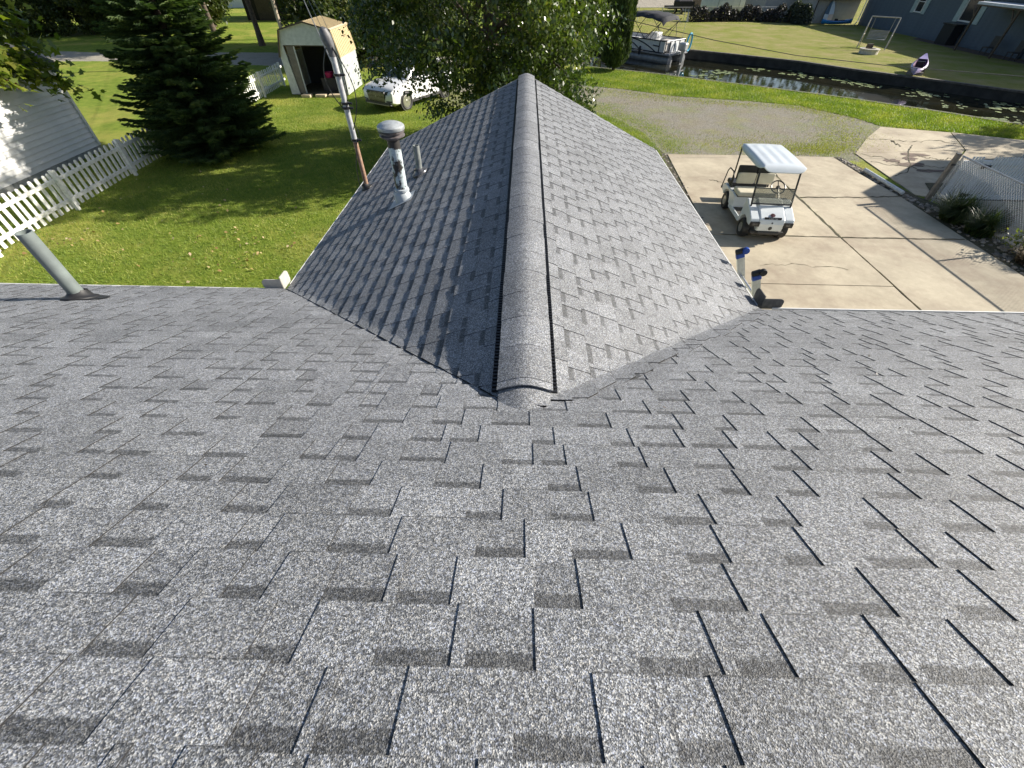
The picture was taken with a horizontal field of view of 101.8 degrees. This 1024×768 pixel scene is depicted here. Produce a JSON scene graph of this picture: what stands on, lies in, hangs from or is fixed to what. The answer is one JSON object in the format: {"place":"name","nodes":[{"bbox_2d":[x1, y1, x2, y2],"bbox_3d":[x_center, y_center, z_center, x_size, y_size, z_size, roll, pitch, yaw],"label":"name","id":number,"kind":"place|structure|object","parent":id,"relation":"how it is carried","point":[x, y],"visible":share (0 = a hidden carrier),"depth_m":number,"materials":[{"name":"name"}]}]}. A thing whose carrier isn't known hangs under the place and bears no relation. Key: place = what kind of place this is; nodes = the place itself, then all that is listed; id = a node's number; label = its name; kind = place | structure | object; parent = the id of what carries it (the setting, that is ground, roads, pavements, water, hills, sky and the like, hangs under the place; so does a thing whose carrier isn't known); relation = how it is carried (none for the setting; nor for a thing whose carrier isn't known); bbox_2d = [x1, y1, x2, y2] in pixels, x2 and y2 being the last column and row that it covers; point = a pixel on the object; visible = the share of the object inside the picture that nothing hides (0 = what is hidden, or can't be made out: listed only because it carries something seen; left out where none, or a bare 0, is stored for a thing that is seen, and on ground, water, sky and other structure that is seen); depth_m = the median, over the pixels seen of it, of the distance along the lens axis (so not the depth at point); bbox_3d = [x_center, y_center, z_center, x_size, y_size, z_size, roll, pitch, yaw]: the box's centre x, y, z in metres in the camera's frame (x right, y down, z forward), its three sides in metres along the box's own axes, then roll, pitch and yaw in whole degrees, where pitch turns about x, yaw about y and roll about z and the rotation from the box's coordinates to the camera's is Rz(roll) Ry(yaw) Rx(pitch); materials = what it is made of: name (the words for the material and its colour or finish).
{"place":"outdoors","nodes":[
{"label":"outdoors","id":0,"kind":"place"},
{"bbox_2d":[228,0,243,7],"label":"white building","id":1,"kind":"structure","parent":0,"point":[236,3],"depth_m":53.99,"materials":[{"name":"paint"}]},
{"bbox_2d":[24,49,463,67],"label":"dirt road","id":2,"kind":"structure","parent":0,"point":[262,59],"depth_m":28.57,"materials":[{"name":"grey gravel"}]},
{"bbox_2d":[242,0,292,20],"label":"dark garage","id":3,"kind":"structure","parent":0,"point":[263,10],"depth_m":43.76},
{"bbox_2d":[254,0,279,20],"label":"door","id":4,"kind":"structure","parent":3,"relation":"in","point":[266,13],"depth_m":43.73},
{"bbox_2d":[0,0,1023,303],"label":"lawn","id":5,"kind":"structure","parent":0,"point":[834,44],"depth_m":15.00,"materials":[{"name":"green plant"}]},
{"bbox_2d":[0,0,42,33],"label":"background tree","id":6,"kind":"object","parent":5,"relation":"on","point":[16,32],"visible":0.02,"depth_m":34.70,"materials":[{"name":"green plant"}]},
{"bbox_2d":[0,0,71,36],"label":"garden bush","id":7,"kind":"object","parent":5,"relation":"on","point":[36,11],"visible":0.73,"depth_m":34.16,"materials":[{"name":"green plant"}]},
{"bbox_2d":[0,43,103,196],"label":"white house","id":8,"kind":"structure","parent":5,"relation":"on","point":[43,134],"depth_m":13.27,"materials":[{"name":"paint"}]},
{"bbox_2d":[0,0,105,111],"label":"maple tree","id":9,"kind":"object","parent":5,"relation":"on","point":[19,60],"visible":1,"depth_m":12.21,"materials":[{"name":"green plant"}]},
{"bbox_2d":[43,0,108,35],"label":"garden bush","id":10,"kind":"object","parent":5,"relation":"on","point":[86,15],"visible":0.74,"depth_m":34.81,"materials":[{"name":"green plant"}]},
{"bbox_2d":[85,0,143,22],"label":"background tree","id":11,"kind":"object","parent":5,"relation":"on","point":[104,17],"visible":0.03,"depth_m":35.05,"materials":[{"name":"green plant"}]},
{"bbox_2d":[0,62,285,257],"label":"picket fence","id":12,"kind":"object","parent":5,"relation":"on","point":[67,196],"visible":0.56,"depth_m":11.83,"materials":[{"name":"white paint"}]},
{"bbox_2d":[22,164,306,282],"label":"fallen leaves","id":13,"kind":"object","parent":5,"relation":"on","point":[189,253],"visible":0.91,"depth_m":10.41,"materials":[{"name":"yellow plant"}]},
{"bbox_2d":[162,4,209,30],"bbox_3d":[-29.491,-33.277,36.637,4.521,3.677,3.642,-17,48,-16],"label":"garden bush","id":14,"kind":"object","parent":5,"relation":"on","point":[200,8],"visible":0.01,"depth_m":37.02,"materials":[{"name":"green plant"}]},
{"bbox_2d":[89,0,286,166],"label":"spruce","id":15,"kind":"object","parent":5,"relation":"on","point":[210,108],"visible":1,"depth_m":13.21,"materials":[{"name":"green plant"}]},
{"bbox_2d":[201,2,216,31],"bbox_3d":[-25.059,-32.794,32.447,8.072,9.060,7.566,-24,51,-22],"label":"background tree","id":16,"kind":"object","parent":5,"relation":"on","point":[212,27],"visible":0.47,"depth_m":34.68,"materials":[{"name":"brown plant"}]},
{"bbox_2d":[198,0,235,26],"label":"background tree","id":17,"kind":"object","parent":5,"relation":"on","point":[217,10],"visible":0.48,"depth_m":39.19,"materials":[{"name":"green plant"}]},
{"bbox_2d":[245,0,265,45],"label":"background tree","id":18,"kind":"object","parent":5,"relation":"on","point":[260,40],"visible":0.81,"depth_m":31.50,"materials":[{"name":"brown plant"}]},
{"bbox_2d":[271,0,281,27],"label":"utility pole","id":19,"kind":"object","parent":5,"relation":"on","point":[276,13],"depth_m":24.95,"materials":[{"name":"brown wood"}]},
{"bbox_2d":[294,0,317,21],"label":"garden bush","id":20,"kind":"object","parent":5,"relation":"on","point":[298,15],"depth_m":26.02,"materials":[{"name":"green plant"}]},
{"bbox_2d":[301,93,312,97],"bbox_3d":[-10.337,-14.556,20.996,0.450,0.120,0.360,4,46,4],"label":"paver","id":21,"kind":"object","parent":5,"relation":"on","point":[305,95],"visible":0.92,"depth_m":20.91,"materials":[{"name":"beige concrete"}]},
{"bbox_2d":[277,16,361,94],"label":"shed","id":22,"kind":"structure","parent":5,"relation":"on","point":[303,66],"depth_m":20.81,"materials":[{"name":"white metal"}]},
{"bbox_2d":[286,46,305,92],"bbox_3d":[-10.683,-15.551,20.619,0.360,1.920,0.030,1,46,1],"label":"sliding door","id":23,"kind":"structure","parent":22,"relation":"in","point":[290,51],"depth_m":20.56,"materials":[{"name":"metal"}]},
{"bbox_2d":[320,76,338,90],"bbox_3d":[-9.396,-15.616,21.620,0.780,0.540,0.530,1,46,1],"label":"crate","id":24,"kind":"object","parent":22,"relation":"on","point":[332,84],"visible":0.62,"depth_m":21.44,"materials":[{"name":"grey plastic"}]},
{"bbox_2d":[324,71,332,77],"bbox_3d":[-9.394,-15.883,21.343,0.450,0.230,0.450,1,46,1],"label":"tub","id":25,"kind":"object","parent":24,"relation":"on","point":[328,74],"visible":0.98,"depth_m":21.29,"materials":[{"name":"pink plastic"}]},
{"bbox_2d":[315,93,327,97],"bbox_3d":[-9.627,-14.577,21.020,0.500,0.120,0.360,1,46,1],"label":"paver","id":26,"kind":"object","parent":5,"relation":"on","point":[321,95],"visible":1,"depth_m":20.93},
{"bbox_2d":[269,0,377,56],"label":"background tree","id":27,"kind":"object","parent":5,"relation":"on","point":[290,5],"visible":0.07,"depth_m":25.58,"materials":[{"name":"green plant"}]},
{"bbox_2d":[328,93,340,97],"bbox_3d":[-8.918,-14.584,21.030,0.620,0.120,0.360,-2,46,-2],"label":"paver","id":28,"kind":"object","parent":5,"relation":"on","point":[336,95],"visible":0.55,"depth_m":20.93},
{"bbox_2d":[294,0,375,67],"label":"garden bush","id":29,"kind":"object","parent":5,"relation":"on","point":[333,10],"visible":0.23,"depth_m":24.51,"materials":[{"name":"green plant"}]},
{"bbox_2d":[363,1,433,61],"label":"garden bush","id":30,"kind":"object","parent":5,"relation":"on","point":[380,53],"visible":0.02,"depth_m":25.72,"materials":[{"name":"green plant"}]},
{"bbox_2d":[363,60,451,109],"bbox_3d":[-4.920,-14.523,19.950,2.200,1.700,4.670,24,50,21],"label":"parked car","id":31,"kind":"object","parent":5,"relation":"on","point":[390,95],"visible":0.58,"depth_m":18.89,"materials":[{"name":"white paint"}]},
{"bbox_2d":[396,0,475,39],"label":"background tree","id":32,"kind":"object","parent":5,"relation":"on","point":[451,24],"visible":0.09,"depth_m":29.61,"materials":[{"name":"green plant"}]},
{"bbox_2d":[336,0,627,121],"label":"pear tree","id":33,"kind":"object","parent":5,"relation":"on","point":[547,34],"visible":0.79,"depth_m":11.74,"materials":[{"name":"green plant"}]},
{"bbox_2d":[610,15,1023,76],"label":"phone cable","id":34,"kind":"object","parent":33,"relation":"attached to","point":[816,57],"visible":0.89,"depth_m":13.69,"materials":[{"name":"black metal"}]},
{"bbox_2d":[0,26,1023,767],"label":"house","id":35,"kind":"structure","parent":5,"relation":"on","point":[464,488],"depth_m":1.23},
{"bbox_2d":[472,3,577,28],"bbox_3d":[1.855,-32.498,33.194,8.598,7.803,8.468,-33,55,-28],"label":"background tree","id":36,"kind":"object","parent":5,"relation":"on","point":[508,13],"visible":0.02,"depth_m":33.60,"materials":[{"name":"green plant"}]},
{"bbox_2d":[579,0,607,62],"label":"arborvitae","id":37,"kind":"object","parent":5,"relation":"on","point":[600,51],"visible":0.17,"depth_m":27.38,"materials":[{"name":"green plant"}]},
{"bbox_2d":[600,0,638,69],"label":"arborvitae","id":38,"kind":"object","parent":5,"relation":"on","point":[616,57],"visible":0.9,"depth_m":24.32,"materials":[{"name":"green plant"}]},
{"bbox_2d":[593,110,669,169],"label":"grass","id":39,"kind":"structure","parent":5,"relation":"on","point":[627,127],"depth_m":17.30,"materials":[{"name":"green plant"}]},
{"bbox_2d":[429,83,894,164],"bbox_3d":[5.290,-12.201,18.886,21.949,0.001,11.339,17,48,16],"label":"gravel patch","id":40,"kind":"object","parent":5,"relation":"on","point":[686,121],"visible":0.63,"depth_m":18.07,"materials":[{"name":"grey gravel"}]},
{"bbox_2d":[590,100,707,158],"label":"weeds","id":41,"kind":"object","parent":40,"relation":"on","point":[660,140],"visible":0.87,"depth_m":17.34,"materials":[{"name":"green plant"}]},
{"bbox_2d":[584,88,846,134],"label":"gravel stones","id":42,"kind":"object","parent":40,"relation":"on","point":[719,113],"visible":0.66,"depth_m":18.90,"materials":[{"name":"grey gravel"}]},
{"bbox_2d":[583,87,897,128],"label":"weeds","id":43,"kind":"object","parent":40,"relation":"on","point":[787,107],"visible":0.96,"depth_m":20.32,"materials":[{"name":"green plant"}]},
{"bbox_2d":[635,112,895,162],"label":"weeds","id":44,"kind":"object","parent":40,"relation":"on","point":[816,146],"visible":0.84,"depth_m":16.10,"materials":[{"name":"green plant"}]},
{"bbox_2d":[637,7,687,20],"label":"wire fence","id":45,"kind":"object","parent":5,"relation":"on","point":[662,10],"visible":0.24,"depth_m":45.10,"materials":[{"name":"metal"}]},
{"bbox_2d":[664,0,694,13],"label":"utility trailer","id":46,"kind":"object","parent":5,"relation":"on","point":[681,5],"visible":0.95,"depth_m":49.91,"materials":[{"name":"black metal"}]},
{"bbox_2d":[654,148,710,232],"bbox_3d":[4.025,-4.439,11.383,2.456,0.001,12.505,3,46,3],"label":"stone bed","id":47,"kind":"object","parent":5,"relation":"on","point":[673,172],"visible":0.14,"depth_m":13.96,"materials":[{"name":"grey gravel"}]},
{"bbox_2d":[683,0,745,11],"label":"trailer home","id":48,"kind":"object","parent":5,"relation":"on","point":[714,4],"visible":0.18,"depth_m":52.47,"materials":[{"name":"metal"}]},
{"bbox_2d":[686,2,787,22],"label":"hedge","id":49,"kind":"object","parent":5,"relation":"on","point":[747,12],"visible":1,"depth_m":44.86,"materials":[{"name":"green plant"}]},
{"bbox_2d":[735,247,767,296],"bbox_3d":[3.109,-0.330,5.433,1.282,2.896,0.542,1,46,1],"label":"ladder","id":50,"kind":"object","parent":5,"relation":"on","point":[756,275],"visible":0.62,"depth_m":4.58,"materials":[{"name":"metal"}]},
{"bbox_2d":[783,0,814,25],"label":"round shrub","id":51,"kind":"object","parent":5,"relation":"on","point":[800,12],"visible":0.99,"depth_m":43.22,"materials":[{"name":"green plant"}]},
{"bbox_2d":[579,66,1023,139],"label":"grass","id":52,"kind":"structure","parent":5,"relation":"on","point":[692,86],"depth_m":20.81,"materials":[{"name":"green plant"}]},
{"bbox_2d":[822,0,832,19],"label":"paddle board","id":53,"kind":"object","parent":5,"relation":"on","point":[826,14],"visible":0.78,"depth_m":43.63,"materials":[{"name":"paint"}]},
{"bbox_2d":[796,0,860,23],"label":"outbuilding","id":54,"kind":"structure","parent":5,"relation":"on","point":[845,9],"depth_m":43.80,"materials":[{"name":"grey paint"}]},
{"bbox_2d":[827,0,834,19],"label":"paddle board","id":55,"kind":"object","parent":5,"relation":"on","point":[831,13],"visible":0.76,"depth_m":43.60,"materials":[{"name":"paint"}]},
{"bbox_2d":[821,18,852,23],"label":"kayak","id":56,"kind":"object","parent":5,"relation":"on","point":[835,21],"visible":1,"depth_m":43.24,"materials":[{"name":"blue plastic"}]},
{"bbox_2d":[685,49,1023,103],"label":"seawall","id":57,"kind":"object","parent":5,"relation":"on","point":[974,90],"visible":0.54,"depth_m":26.24,"materials":[{"name":"black concrete"}]},
{"bbox_2d":[858,44,880,54],"bbox_3d":[26.500,-24.802,30.794,1.320,0.540,1.320,1,46,1],"label":"fire pit","id":58,"kind":"object","parent":5,"relation":"on","point":[869,49],"visible":1,"depth_m":30.64,"materials":[{"name":"stone"}]},
{"bbox_2d":[856,16,900,49],"bbox_3d":[28.414,-27.207,32.200,1.924,1.898,1.594,29,53,25],"label":"garden swing","id":59,"kind":"object","parent":5,"relation":"on","point":[878,33],"visible":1,"depth_m":32.28,"materials":[{"name":"metal"}]},
{"bbox_2d":[906,53,928,75],"bbox_3d":[24.881,-19.457,25.399,0.820,0.887,2.922,31,53,26],"label":"kayak","id":60,"kind":"object","parent":5,"relation":"on","point":[922,62],"visible":0.94,"depth_m":25.28,"materials":[{"name":"purple plastic"}]},
{"bbox_2d":[836,157,1023,275],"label":"stone bed","id":61,"kind":"object","parent":5,"relation":"on","point":[991,249],"visible":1,"depth_m":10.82,"materials":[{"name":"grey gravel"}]},
{"bbox_2d":[863,168,904,194],"bbox_3d":[11.867,-6.507,13.308,0.110,0.107,1.951,0,46,0],"label":"drain pipe","id":62,"kind":"object","parent":61,"relation":"on","point":[884,181],"visible":1,"depth_m":13.21,"materials":[{"name":"white plastic"}]},
{"bbox_2d":[929,182,997,225],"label":"ornamental grass","id":63,"kind":"object","parent":61,"relation":"on","point":[949,210],"depth_m":11.23,"materials":[{"name":"green plant"}]},
{"bbox_2d":[931,155,1023,252],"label":"chain link fence","id":64,"kind":"object","parent":61,"relation":"on","point":[981,164],"visible":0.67,"depth_m":10.88,"materials":[{"name":"metal"}]},
{"bbox_2d":[955,200,1017,239],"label":"ornamental grass","id":65,"kind":"object","parent":61,"relation":"on","point":[986,227],"depth_m":10.72,"materials":[{"name":"green plant"}]},
{"bbox_2d":[975,203,1017,233],"bbox_3d":[12.862,-4.479,11.074,1.230,0.587,1.163,27,52,23],"label":"dry plant","id":66,"kind":"object","parent":61,"relation":"on","point":[1004,227],"visible":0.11,"depth_m":10.96,"materials":[{"name":"green plant"}]},
{"bbox_2d":[993,222,1023,252],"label":"leafy weed","id":67,"kind":"object","parent":61,"relation":"on","point":[1011,239],"visible":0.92,"depth_m":10.12,"materials":[{"name":"green plant"}]},
{"bbox_2d":[1010,241,1023,265],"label":"dry plant","id":68,"kind":"object","parent":61,"relation":"on","point":[1020,255],"visible":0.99,"depth_m":9.90,"materials":[{"name":"plant"}]},
{"bbox_2d":[854,0,1023,59],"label":"grey house","id":69,"kind":"structure","parent":5,"relation":"on","point":[986,21],"depth_m":33.31,"materials":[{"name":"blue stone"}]},
{"bbox_2d":[910,0,930,13],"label":"window","id":70,"kind":"structure","parent":69,"relation":"in","point":[920,6],"depth_m":36.90,"materials":[{"name":"grey"}]},
{"bbox_2d":[952,0,991,24],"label":"window","id":71,"kind":"structure","parent":69,"relation":"in","point":[964,13],"depth_m":32.82,"materials":[{"name":"grey"}]},
{"bbox_2d":[924,153,962,199],"bbox_3d":[12.462,-5.974,12.039,0.115,1.271,0.114,1,46,1],"label":"gate post","id":72,"kind":"object","parent":5,"relation":"on","point":[946,172],"visible":1,"depth_m":11.98,"materials":[{"name":"grey wood"}]},
{"bbox_2d":[936,156,1023,199],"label":"vinyl gate","id":73,"kind":"structure","parent":72,"relation":"attached to","point":[1012,163],"depth_m":11.89,"materials":[{"name":"plastic"}]},
{"bbox_2d":[914,38,1023,63],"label":"mulch bed","id":74,"kind":"object","parent":5,"relation":"on","point":[977,52],"visible":0.86,"depth_m":31.65,"materials":[{"name":"brown soil"}]},
{"bbox_2d":[934,22,966,45],"bbox_3d":[35.577,-28.478,33.850,0.820,1.320,1.560,1,46,1],"label":"storage bin","id":75,"kind":"object","parent":74,"relation":"on","point":[949,33],"visible":0.99,"depth_m":33.62,"materials":[{"name":"black metal"}]},
{"bbox_2d":[978,35,1000,54],"bbox_3d":[35.010,-24.806,30.473,0.525,1.075,0.550,1,46,1],"label":"porch chair","id":76,"kind":"object","parent":74,"relation":"on","point":[994,42],"visible":0.91,"depth_m":30.40,"materials":[{"name":"grey plastic"}]},
{"bbox_2d":[1003,40,1023,60],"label":"porch chair","id":77,"kind":"object","parent":74,"relation":"on","point":[1019,49],"visible":1,"depth_m":28.82,"materials":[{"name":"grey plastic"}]},
{"bbox_3d":[-17.639,-32.107,32.209,1.800,8.900,0.345,1,46,1],"label":"utility pole","id":78,"kind":"object","parent":5,"relation":"on","visible":0},
{"bbox_2d":[304,0,345,91],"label":"service cable","id":79,"kind":"object","parent":78,"relation":"attached to","point":[320,37],"visible":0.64,"depth_m":6.87,"materials":[{"name":"metal"}]},
{"bbox_2d":[637,0,674,6],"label":"sandy lot","id":80,"kind":"structure","parent":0,"point":[651,3],"depth_m":61.58,"materials":[{"name":"beige sand"}]},
{"bbox_2d":[744,0,795,17],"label":"grey garage","id":81,"kind":"structure","parent":0,"point":[764,5],"depth_m":47.32,"materials":[{"name":"grey"}]},
{"bbox_2d":[587,52,1023,123],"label":"canal water","id":82,"kind":"structure","parent":0,"point":[767,76],"depth_m":25.64,"materials":[{"name":"black liquid"}]},
{"bbox_2d":[629,10,692,64],"bbox_3d":[10.095,-26.339,31.315,2.624,3.105,7.332,-32,54,-27],"label":"pontoon boat","id":83,"kind":"object","parent":82,"relation":"on","point":[656,47],"visible":0.77,"depth_m":30.40,"materials":[{"name":"white metal"}]},
{"bbox_2d":[666,68,1023,123],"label":"lily pads","id":84,"kind":"object","parent":82,"relation":"on","point":[844,81],"visible":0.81,"depth_m":24.83,"materials":[{"name":"green plant"}]},
{"bbox_2d":[667,127,1023,311],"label":"driveway","id":85,"kind":"structure","parent":0,"point":[914,257],"depth_m":10.78,"materials":[{"name":"concrete"}]},
{"bbox_2d":[721,144,806,237],"bbox_3d":[6.500,-5.188,10.937,1.130,1.667,2.931,4,46,4],"label":"golf cart","id":86,"kind":"object","parent":85,"relation":"on","point":[751,202],"visible":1,"depth_m":10.38,"materials":[{"name":"white plastic"}]},
{"bbox_2d":[925,183,1023,200],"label":"planting bed","id":87,"kind":"object","parent":85,"relation":"on","point":[929,185],"visible":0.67,"depth_m":12.98,"materials":[{"name":"soil"}]},
{"label":"canal bed","id":88,"kind":"structure","parent":0,"visible":0},
{"bbox_2d":[587,65,1022,124],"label":"seawall","id":89,"kind":"object","parent":88,"relation":"on","point":[828,95],"visible":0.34,"depth_m":21.53,"materials":[{"name":"grey concrete"}]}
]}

